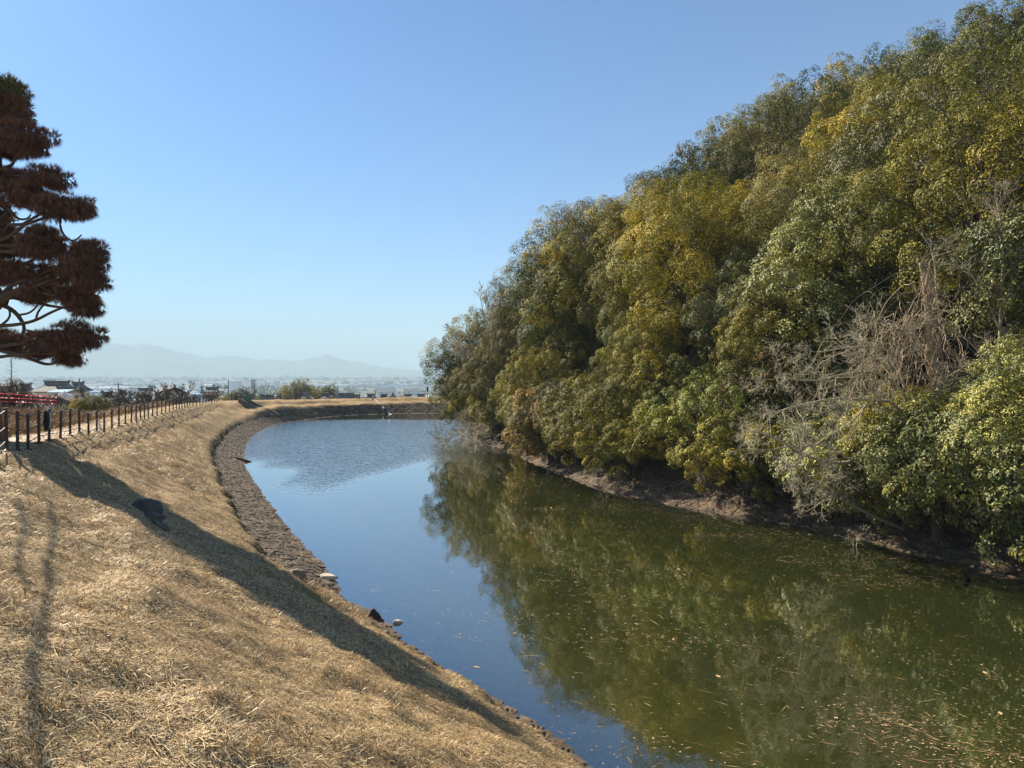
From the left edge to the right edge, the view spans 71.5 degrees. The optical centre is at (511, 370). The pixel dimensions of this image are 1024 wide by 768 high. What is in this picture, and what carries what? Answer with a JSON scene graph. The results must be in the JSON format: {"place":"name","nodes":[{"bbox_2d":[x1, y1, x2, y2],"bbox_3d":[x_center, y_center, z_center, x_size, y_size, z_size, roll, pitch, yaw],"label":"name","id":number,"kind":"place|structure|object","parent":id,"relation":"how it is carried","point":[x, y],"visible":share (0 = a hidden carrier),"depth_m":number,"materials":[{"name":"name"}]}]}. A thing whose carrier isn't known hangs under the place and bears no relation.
{"place":"outdoors","nodes":[
{"label":"outdoors","id":0,"kind":"place"},
{"bbox_2d":[0,341,443,376],"bbox_3d":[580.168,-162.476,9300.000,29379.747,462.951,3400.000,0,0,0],"label":"mountains","id":1,"kind":"structure","parent":0,"point":[123,360],"depth_m":8465.10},
{"bbox_2d":[0,263,1023,767],"bbox_3d":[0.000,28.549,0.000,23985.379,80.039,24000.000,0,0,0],"label":"ground","id":2,"kind":"structure","parent":0,"point":[214,411],"depth_m":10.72,"materials":[{"name":"beige plant"}]},
{"bbox_2d":[0,378,37,409],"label":"brown leaved tree","id":3,"kind":"object","parent":2,"relation":"on","point":[10,389],"visible":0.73,"depth_m":61.68,"materials":[{"name":"orange plant"}]},
{"bbox_2d":[30,383,67,410],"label":"house","id":4,"kind":"structure","parent":2,"relation":"on","point":[42,391],"depth_m":114.75,"materials":[{"name":"paint"}]},
{"bbox_2d":[0,70,114,441],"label":"pine tree","id":5,"kind":"object","parent":2,"relation":"on","point":[78,268],"visible":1,"depth_m":26.49,"materials":[{"name":"brown plant"}]},
{"bbox_2d":[47,385,85,407],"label":"house","id":6,"kind":"structure","parent":2,"relation":"on","point":[70,390],"depth_m":106.67,"materials":[{"name":"paint"}]},
{"bbox_2d":[1,399,172,436],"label":"dry reeds","id":7,"kind":"object","parent":2,"relation":"on","point":[55,417],"visible":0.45,"depth_m":45.18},
{"bbox_2d":[76,395,113,411],"bbox_3d":[-35.906,3.239,61.139,3.236,2.415,3.250,0,0,-17],"label":"shrub","id":8,"kind":"object","parent":2,"relation":"on","point":[101,405],"visible":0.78,"depth_m":60.59,"materials":[{"name":"green plant"}]},
{"bbox_2d":[0,394,217,451],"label":"rail fence","id":9,"kind":"object","parent":2,"relation":"on","point":[17,429],"visible":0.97,"depth_m":28.41,"materials":[{"name":"brown paint"}]},
{"bbox_2d":[131,499,163,513],"bbox_3d":[-9.890,3.819,19.202,0.884,0.733,0.589,0,0,-18],"label":"rock","id":10,"kind":"object","parent":2,"relation":"on","point":[146,505],"visible":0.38,"depth_m":19.11,"materials":[{"name":"grey stone"}]},
{"bbox_2d":[0,377,434,379],"bbox_3d":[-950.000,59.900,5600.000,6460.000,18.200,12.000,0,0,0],"label":"elevated road","id":11,"kind":"structure","parent":2,"relation":"on","point":[217,377],"depth_m":5599.70,"materials":[{"name":"grey concrete"}]},
{"bbox_2d":[9,396,429,514],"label":"dry grass","id":12,"kind":"structure","parent":2,"relation":"on","point":[149,459],"depth_m":39.13,"materials":[{"name":"plant"}]},
{"bbox_2d":[0,374,442,398],"bbox_3d":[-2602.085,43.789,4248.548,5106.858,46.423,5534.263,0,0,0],"label":"distant town","id":13,"kind":"object","parent":2,"relation":"on","point":[105,386],"visible":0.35,"depth_m":2845.10},
{"bbox_2d":[1,375,441,394],"bbox_3d":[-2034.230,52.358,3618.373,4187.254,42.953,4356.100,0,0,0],"label":"distant woods","id":14,"kind":"object","parent":2,"relation":"on","point":[264,389],"visible":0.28,"depth_m":4061.13,"materials":[{"name":"green plant"}]},
{"bbox_2d":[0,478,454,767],"bbox_3d":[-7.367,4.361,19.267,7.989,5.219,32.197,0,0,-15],"label":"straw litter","id":15,"kind":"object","parent":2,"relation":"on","point":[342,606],"visible":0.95,"depth_m":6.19,"materials":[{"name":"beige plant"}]},
{"bbox_2d":[238,391,278,415],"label":"outlet channel","id":16,"kind":"object","parent":2,"relation":"on","point":[247,402],"visible":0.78,"depth_m":97.46,"materials":[{"name":"concrete"}]},
{"bbox_2d":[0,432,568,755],"bbox_3d":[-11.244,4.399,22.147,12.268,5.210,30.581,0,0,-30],"label":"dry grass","id":17,"kind":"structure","parent":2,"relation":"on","point":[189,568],"depth_m":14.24,"materials":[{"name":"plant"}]},
{"bbox_2d":[0,456,578,767],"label":"dry grass","id":18,"kind":"structure","parent":2,"relation":"on","point":[186,717],"depth_m":6.98,"materials":[{"name":"plant"}]},
{"bbox_2d":[290,378,314,397],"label":"grove tree","id":19,"kind":"object","parent":2,"relation":"on","point":[304,388],"visible":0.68,"depth_m":207.00,"materials":[{"name":"green plant"}]},
{"bbox_2d":[231,391,425,400],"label":"rail fence","id":20,"kind":"object","parent":2,"relation":"on","point":[253,396],"visible":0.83,"depth_m":119.41,"materials":[{"name":"grey metal"}]},
{"bbox_2d":[211,403,643,767],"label":"stone revetment","id":21,"kind":"object","parent":2,"relation":"on","point":[528,709],"visible":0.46,"depth_m":23.37,"materials":[{"name":"grey stone"}]},
{"bbox_2d":[420,321,499,434],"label":"evergreen tree","id":22,"kind":"object","parent":2,"relation":"on","point":[439,380],"visible":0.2,"depth_m":73.86,"materials":[{"name":"green plant"}]},
{"bbox_2d":[428,408,504,454],"bbox_3d":[-3.956,5.699,62.435,7.354,5.388,8.392,0,0,0],"label":"bare shrub","id":23,"kind":"object","parent":2,"relation":"on","point":[476,427],"visible":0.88,"depth_m":62.77,"materials":[{"name":"grey plant"}]},
{"bbox_2d":[442,346,492,436],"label":"evergreen tree","id":24,"kind":"object","parent":2,"relation":"on","point":[451,388],"visible":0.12,"depth_m":70.64,"materials":[{"name":"green plant"}]},
{"bbox_2d":[418,305,522,414],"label":"evergreen tree","id":25,"kind":"object","parent":2,"relation":"on","point":[475,317],"visible":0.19,"depth_m":74.04,"materials":[{"name":"green plant"}]},
{"bbox_2d":[442,322,509,438],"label":"bare tree","id":26,"kind":"object","parent":2,"relation":"on","point":[459,345],"visible":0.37,"depth_m":70.85,"materials":[{"name":"grey plant"}]},
{"bbox_2d":[467,383,503,437],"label":"evergreen tree","id":27,"kind":"object","parent":2,"relation":"on","point":[476,411],"visible":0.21,"depth_m":65.52,"materials":[{"name":"green plant"}]},
{"bbox_2d":[448,329,533,441],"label":"evergreen tree","id":28,"kind":"object","parent":2,"relation":"on","point":[480,378],"visible":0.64,"depth_m":65.90,"materials":[{"name":"green plant"}]},
{"bbox_2d":[473,274,525,357],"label":"tree","id":29,"kind":"object","parent":2,"relation":"on","point":[492,304],"visible":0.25,"depth_m":70.30,"materials":[{"name":"grey plant"}]},
{"bbox_2d":[479,376,524,426],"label":"evergreen tree","id":30,"kind":"object","parent":2,"relation":"on","point":[488,405],"visible":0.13,"depth_m":64.17,"materials":[{"name":"green plant"}]},
{"bbox_2d":[475,277,550,365],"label":"evergreen tree","id":31,"kind":"object","parent":2,"relation":"on","point":[494,320],"visible":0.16,"depth_m":70.09,"materials":[{"name":"green plant"}]},
{"bbox_2d":[488,245,571,371],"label":"evergreen tree","id":32,"kind":"object","parent":2,"relation":"on","point":[502,292],"visible":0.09,"depth_m":67.55,"materials":[{"name":"green plant"}]},
{"bbox_2d":[489,345,575,456],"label":"evergreen tree","id":33,"kind":"object","parent":2,"relation":"on","point":[508,403],"visible":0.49,"depth_m":56.71,"materials":[{"name":"green plant"}]},
{"bbox_2d":[503,378,568,440],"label":"evergreen tree","id":34,"kind":"object","parent":2,"relation":"on","point":[522,393],"visible":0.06,"depth_m":54.20,"materials":[{"name":"green plant"}]},
{"bbox_2d":[501,387,571,463],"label":"evergreen tree","id":35,"kind":"object","parent":2,"relation":"on","point":[550,458],"visible":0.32,"depth_m":51.55,"materials":[{"name":"green plant"}]},
{"bbox_2d":[505,381,578,456],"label":"evergreen tree","id":36,"kind":"object","parent":2,"relation":"on","point":[522,416],"visible":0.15,"depth_m":51.67,"materials":[{"name":"green plant"}]},
{"bbox_2d":[498,211,617,370],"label":"evergreen tree","id":37,"kind":"object","parent":2,"relation":"on","point":[533,331],"visible":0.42,"depth_m":60.45,"materials":[{"name":"green plant"}]},
{"bbox_2d":[536,403,582,462],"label":"evergreen tree","id":38,"kind":"object","parent":2,"relation":"on","point":[546,449],"visible":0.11,"depth_m":50.27,"materials":[{"name":"green plant"}]},
{"bbox_2d":[522,373,605,464],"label":"evergreen tree","id":39,"kind":"object","parent":2,"relation":"on","point":[562,395],"visible":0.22,"depth_m":48.06,"materials":[{"name":"green plant"}]},
{"bbox_2d":[538,310,614,379],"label":"evergreen tree","id":40,"kind":"object","parent":2,"relation":"on","point":[585,357],"visible":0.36,"depth_m":60.67,"materials":[{"name":"green plant"}]},
{"bbox_2d":[550,202,609,370],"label":"tree","id":41,"kind":"object","parent":2,"relation":"on","point":[576,258],"visible":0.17,"depth_m":59.19,"materials":[{"name":"green plant"}]},
{"bbox_2d":[532,383,629,458],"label":"evergreen tree","id":42,"kind":"object","parent":2,"relation":"on","point":[539,418],"visible":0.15,"depth_m":47.40,"materials":[{"name":"green plant"}]},
{"bbox_2d":[555,364,619,395],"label":"evergreen tree","id":43,"kind":"object","parent":2,"relation":"on","point":[586,373],"visible":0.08,"depth_m":54.02,"materials":[{"name":"green plant"}]},
{"bbox_2d":[519,186,665,368],"bbox_3d":[7.582,-6.057,60.820,14.332,17.959,14.932,0,0,29],"label":"evergreen tree","id":44,"kind":"object","parent":2,"relation":"on","point":[564,290],"visible":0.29,"depth_m":58.20,"materials":[{"name":"green plant"}]},
{"bbox_2d":[542,382,657,473],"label":"evergreen tree","id":45,"kind":"object","parent":2,"relation":"on","point":[608,403],"visible":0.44,"depth_m":42.91,"materials":[{"name":"green plant"}]},
{"bbox_2d":[544,172,695,340],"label":"evergreen tree","id":46,"kind":"object","parent":2,"relation":"on","point":[591,228],"visible":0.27,"depth_m":56.78,"materials":[{"name":"green plant"}]},
{"bbox_2d":[572,407,676,478],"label":"evergreen tree","id":47,"kind":"object","parent":2,"relation":"on","point":[633,452],"visible":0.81,"depth_m":40.90,"materials":[{"name":"green plant"}]},
{"bbox_2d":[589,308,681,410],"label":"evergreen tree","id":48,"kind":"object","parent":2,"relation":"on","point":[636,343],"visible":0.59,"depth_m":46.24,"materials":[{"name":"green plant"}]},
{"bbox_2d":[600,310,680,383],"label":"evergreen tree","id":49,"kind":"object","parent":2,"relation":"on","point":[606,331],"visible":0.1,"depth_m":50.24,"materials":[{"name":"green plant"}]},
{"bbox_2d":[584,220,713,356],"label":"evergreen tree","id":50,"kind":"object","parent":2,"relation":"on","point":[614,302],"visible":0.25,"depth_m":50.96,"materials":[{"name":"green plant"}]},
{"bbox_2d":[603,350,712,419],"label":"evergreen tree","id":51,"kind":"object","parent":2,"relation":"on","point":[633,381],"visible":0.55,"depth_m":43.44,"materials":[{"name":"green plant"}]},
{"bbox_2d":[583,166,750,341],"bbox_3d":[11.480,-7.850,57.178,13.022,16.639,13.651,0,0,-15],"label":"evergreen tree","id":52,"kind":"object","parent":2,"relation":"on","point":[616,226],"visible":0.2,"depth_m":53.50,"materials":[{"name":"green plant"}]},
{"bbox_2d":[633,398,734,472],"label":"evergreen tree","id":53,"kind":"object","parent":2,"relation":"on","point":[670,442],"visible":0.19,"depth_m":39.41,"materials":[{"name":"green plant"}]},
{"bbox_2d":[637,353,731,400],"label":"evergreen tree","id":54,"kind":"object","parent":2,"relation":"on","point":[689,368],"visible":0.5,"depth_m":43.90,"materials":[{"name":"green plant"}]},
{"bbox_2d":[627,152,749,339],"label":"evergreen tree","id":55,"kind":"object","parent":2,"relation":"on","point":[672,173],"visible":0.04,"depth_m":57.75,"materials":[{"name":"green plant"}]},
{"bbox_2d":[605,167,780,366],"bbox_3d":[12.113,-5.661,47.515,12.072,15.126,12.577,0,0,29],"label":"evergreen tree","id":56,"kind":"object","parent":2,"relation":"on","point":[680,221],"visible":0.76,"depth_m":46.27,"materials":[{"name":"green plant"}]},
{"bbox_2d":[672,423,721,476],"bbox_3d":[10.630,4.454,38.389,3.376,3.490,3.687,0,0,-34],"label":"waterside shrub","id":57,"kind":"object","parent":2,"relation":"on","point":[685,446],"visible":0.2,"depth_m":38.22,"materials":[{"name":"green plant"}]},
{"bbox_2d":[660,234,739,364],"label":"evergreen tree","id":58,"kind":"object","parent":2,"relation":"on","point":[715,262],"visible":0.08,"depth_m":49.42,"materials":[{"name":"green plant"}]},
{"bbox_2d":[628,140,773,217],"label":"evergreen tree","id":59,"kind":"object","parent":2,"relation":"on","point":[713,154],"visible":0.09,"depth_m":59.87,"materials":[{"name":"green plant"}]},
{"bbox_2d":[631,360,802,479],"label":"evergreen tree","id":60,"kind":"object","parent":2,"relation":"on","point":[693,406],"visible":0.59,"depth_m":36.64,"materials":[{"name":"green plant"}]},
{"bbox_2d":[670,178,801,342],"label":"evergreen tree","id":61,"kind":"object","parent":2,"relation":"on","point":[721,227],"visible":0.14,"depth_m":49.26,"materials":[{"name":"green plant"}]},
{"bbox_2d":[665,405,816,503],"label":"evergreen tree","id":62,"kind":"object","parent":2,"relation":"on","point":[734,463],"visible":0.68,"depth_m":34.33,"materials":[{"name":"green plant"}]},
{"bbox_2d":[686,114,799,209],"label":"evergreen tree","id":63,"kind":"object","parent":2,"relation":"on","point":[705,158],"visible":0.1,"depth_m":63.55,"materials":[{"name":"green plant"}]},
{"bbox_2d":[467,427,1023,578],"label":"bank","id":64,"kind":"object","parent":2,"relation":"on","point":[897,538],"visible":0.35,"depth_m":32.72,"materials":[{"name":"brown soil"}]},
{"bbox_2d":[827,383,938,526],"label":"evergreen tree","id":65,"kind":"object","parent":64,"relation":"on","point":[884,504],"visible":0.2,"depth_m":28.78,"materials":[{"name":"green plant"}]},
{"bbox_2d":[937,334,1023,515],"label":"evergreen tree","id":66,"kind":"object","parent":64,"relation":"on","point":[995,379],"visible":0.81,"depth_m":24.14,"materials":[{"name":"green plant"}]},
{"bbox_2d":[680,247,822,368],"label":"evergreen tree","id":67,"kind":"object","parent":2,"relation":"on","point":[729,276],"visible":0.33,"depth_m":42.56,"materials":[{"name":"green plant"}]},
{"bbox_2d":[700,92,803,210],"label":"evergreen tree","id":68,"kind":"object","parent":2,"relation":"on","point":[743,112],"visible":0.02,"depth_m":63.32,"materials":[{"name":"green plant"}]},
{"bbox_2d":[708,275,844,393],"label":"evergreen tree","id":69,"kind":"object","parent":2,"relation":"on","point":[735,335],"visible":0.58,"depth_m":38.24,"materials":[{"name":"green plant"}]},
{"bbox_2d":[702,92,854,216],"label":"evergreen tree","id":70,"kind":"object","parent":2,"relation":"on","point":[798,126],"visible":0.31,"depth_m":54.62,"materials":[{"name":"green plant"}]},
{"bbox_2d":[712,345,855,438],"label":"evergreen tree","id":71,"kind":"object","parent":2,"relation":"on","point":[804,395],"visible":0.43,"depth_m":35.67,"materials":[{"name":"green plant"}]},
{"bbox_2d":[726,73,841,180],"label":"evergreen tree","id":72,"kind":"object","parent":2,"relation":"on","point":[792,84],"visible":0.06,"depth_m":64.17,"materials":[{"name":"green plant"}]},
{"bbox_2d":[714,219,881,371],"bbox_3d":[17.341,-3.653,41.575,8.876,10.106,8.765,0,0,-44],"label":"evergreen tree","id":73,"kind":"object","parent":2,"relation":"on","point":[764,244],"visible":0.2,"depth_m":40.26,"materials":[{"name":"green plant"}]},
{"bbox_2d":[747,419,848,515],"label":"evergreen tree","id":74,"kind":"object","parent":2,"relation":"on","point":[802,484],"visible":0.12,"depth_m":32.67,"materials":[{"name":"green plant"}]},
{"bbox_2d":[747,63,875,174],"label":"evergreen tree","id":75,"kind":"object","parent":2,"relation":"on","point":[797,90],"visible":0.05,"depth_m":61.27,"materials":[{"name":"green plant"}]},
{"bbox_2d":[739,137,897,273],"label":"evergreen tree","id":76,"kind":"object","parent":2,"relation":"on","point":[784,190],"visible":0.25,"depth_m":44.42,"materials":[{"name":"green plant"}]},
{"bbox_2d":[767,352,872,426],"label":"evergreen tree","id":77,"kind":"object","parent":2,"relation":"on","point":[831,372],"visible":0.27,"depth_m":35.84,"materials":[{"name":"green plant"}]},
{"bbox_2d":[760,411,920,532],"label":"evergreen tree","id":78,"kind":"object","parent":2,"relation":"on","point":[807,463],"visible":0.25,"depth_m":29.79,"materials":[{"name":"green plant"}]},
{"bbox_2d":[791,51,905,143],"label":"evergreen tree","id":79,"kind":"object","parent":2,"relation":"on","point":[841,65],"visible":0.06,"depth_m":60.90,"materials":[{"name":"green plant"}]},
{"bbox_2d":[723,307,983,530],"bbox_3d":[14.284,1.906,28.763,12.415,9.287,5.541,0,0,0],"label":"bare cherry tree","id":80,"kind":"object","parent":2,"relation":"on","point":[846,399],"visible":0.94,"depth_m":28.08,"materials":[{"name":"grey plant"}]},
{"bbox_2d":[738,173,971,392],"bbox_3d":[18.084,-3.891,38.636,11.359,13.097,11.503,0,0,16],"label":"evergreen tree","id":81,"kind":"object","parent":2,"relation":"on","point":[818,239],"visible":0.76,"depth_m":36.36,"materials":[{"name":"green plant"}]},
{"bbox_2d":[766,65,953,208],"bbox_3d":[28.678,-14.890,55.056,12.807,16.219,15.235,0,0,-39],"label":"evergreen tree","id":82,"kind":"object","parent":2,"relation":"on","point":[857,90],"visible":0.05,"depth_m":53.74,"materials":[{"name":"green plant"}]},
{"bbox_2d":[791,408,956,527],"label":"evergreen tree","id":83,"kind":"object","parent":2,"relation":"on","point":[867,482],"visible":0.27,"depth_m":28.40,"materials":[{"name":"green plant"}]},
{"bbox_2d":[802,38,950,134],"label":"evergreen tree","id":84,"kind":"object","parent":2,"relation":"on","point":[885,51],"visible":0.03,"depth_m":58.57,"materials":[{"name":"green plant"}]},
{"bbox_2d":[818,181,942,350],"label":"evergreen tree","id":85,"kind":"object","parent":2,"relation":"on","point":[843,266],"visible":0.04,"depth_m":39.38,"materials":[{"name":"green plant"}]},
{"bbox_2d":[819,377,945,429],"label":"evergreen tree","id":86,"kind":"object","parent":2,"relation":"on","point":[861,402],"visible":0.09,"depth_m":32.74,"materials":[{"name":"green plant"}]},
{"bbox_2d":[792,69,980,283],"bbox_3d":[25.244,-12.691,49.477,12.194,15.580,12.782,0,0,8],"label":"evergreen tree","id":87,"kind":"object","parent":2,"relation":"on","point":[834,129],"visible":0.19,"depth_m":47.09,"materials":[{"name":"green plant"}]},
{"bbox_2d":[799,229,1022,451],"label":"vine hung tree","id":88,"kind":"object","parent":2,"relation":"on","point":[929,356],"visible":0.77,"depth_m":29.11,"materials":[{"name":"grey plant"}]},
{"bbox_2d":[852,26,977,128],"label":"evergreen tree","id":89,"kind":"object","parent":2,"relation":"on","point":[907,53],"visible":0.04,"depth_m":57.09,"materials":[{"name":"green plant"}]},
{"bbox_2d":[816,34,1023,394],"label":"evergreen tree","id":90,"kind":"object","parent":2,"relation":"on","point":[976,213],"visible":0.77,"depth_m":32.37,"materials":[{"name":"green plant"}]},
{"bbox_2d":[816,49,1023,334],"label":"evergreen tree","id":91,"kind":"object","parent":2,"relation":"on","point":[856,165],"visible":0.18,"depth_m":38.93,"materials":[{"name":"green plant"}]},
{"bbox_2d":[817,385,1023,543],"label":"evergreen tree","id":92,"kind":"object","parent":2,"relation":"on","point":[940,515],"visible":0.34,"depth_m":26.68,"materials":[{"name":"green plant"}]},
{"bbox_2d":[871,382,991,451],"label":"evergreen tree","id":93,"kind":"object","parent":2,"relation":"on","point":[928,404],"visible":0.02,"depth_m":29.94,"materials":[{"name":"green plant"}]},
{"bbox_2d":[855,371,1023,545],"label":"evergreen tree","id":94,"kind":"object","parent":2,"relation":"on","point":[992,472],"visible":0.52,"depth_m":25.46,"materials":[{"name":"green plant"}]},
{"bbox_2d":[884,4,1023,125],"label":"evergreen tree","id":95,"kind":"object","parent":2,"relation":"on","point":[934,44],"visible":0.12,"depth_m":50.29,"materials":[{"name":"green plant"}]},
{"bbox_2d":[905,172,1023,391],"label":"bare tree","id":96,"kind":"object","parent":2,"relation":"on","point":[999,327],"visible":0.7,"depth_m":29.36,"materials":[{"name":"grey plant"}]},
{"bbox_2d":[907,0,1023,118],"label":"evergreen tree","id":97,"kind":"object","parent":2,"relation":"on","point":[996,24],"visible":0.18,"depth_m":47.25,"materials":[{"name":"green plant"}]},
{"bbox_2d":[907,64,1023,275],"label":"evergreen tree","id":98,"kind":"object","parent":2,"relation":"on","point":[999,93],"visible":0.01,"depth_m":40.90,"materials":[{"name":"green plant"}]},
{"bbox_2d":[931,194,1023,379],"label":"evergreen tree","id":99,"kind":"object","parent":2,"relation":"on","point":[988,292],"visible":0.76,"depth_m":29.55,"materials":[{"name":"green plant"}]},
{"bbox_2d":[940,0,1023,93],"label":"evergreen tree","id":100,"kind":"object","parent":2,"relation":"on","point":[1020,28],"visible":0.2,"depth_m":45.49,"materials":[{"name":"green plant"}]},
{"bbox_2d":[964,454,1023,571],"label":"evergreen tree","id":101,"kind":"object","parent":2,"relation":"on","point":[1018,524],"visible":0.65,"depth_m":23.86,"materials":[{"name":"green plant"}]},
{"bbox_2d":[0,0,1023,369],"label":"sky","id":102,"kind":"structure","parent":0,"point":[293,180],"materials":[{"name":"blue"}]},
{"bbox_2d":[244,413,1023,767],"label":"water","id":103,"kind":"structure","parent":0,"point":[404,487],"depth_m":21.22,"materials":[{"name":"liquid"}]},
{"bbox_2d":[301,457,1023,767],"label":"floating leaves","id":104,"kind":"object","parent":103,"relation":"on","point":[999,712],"visible":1,"depth_m":15.48,"materials":[{"name":"plant"}]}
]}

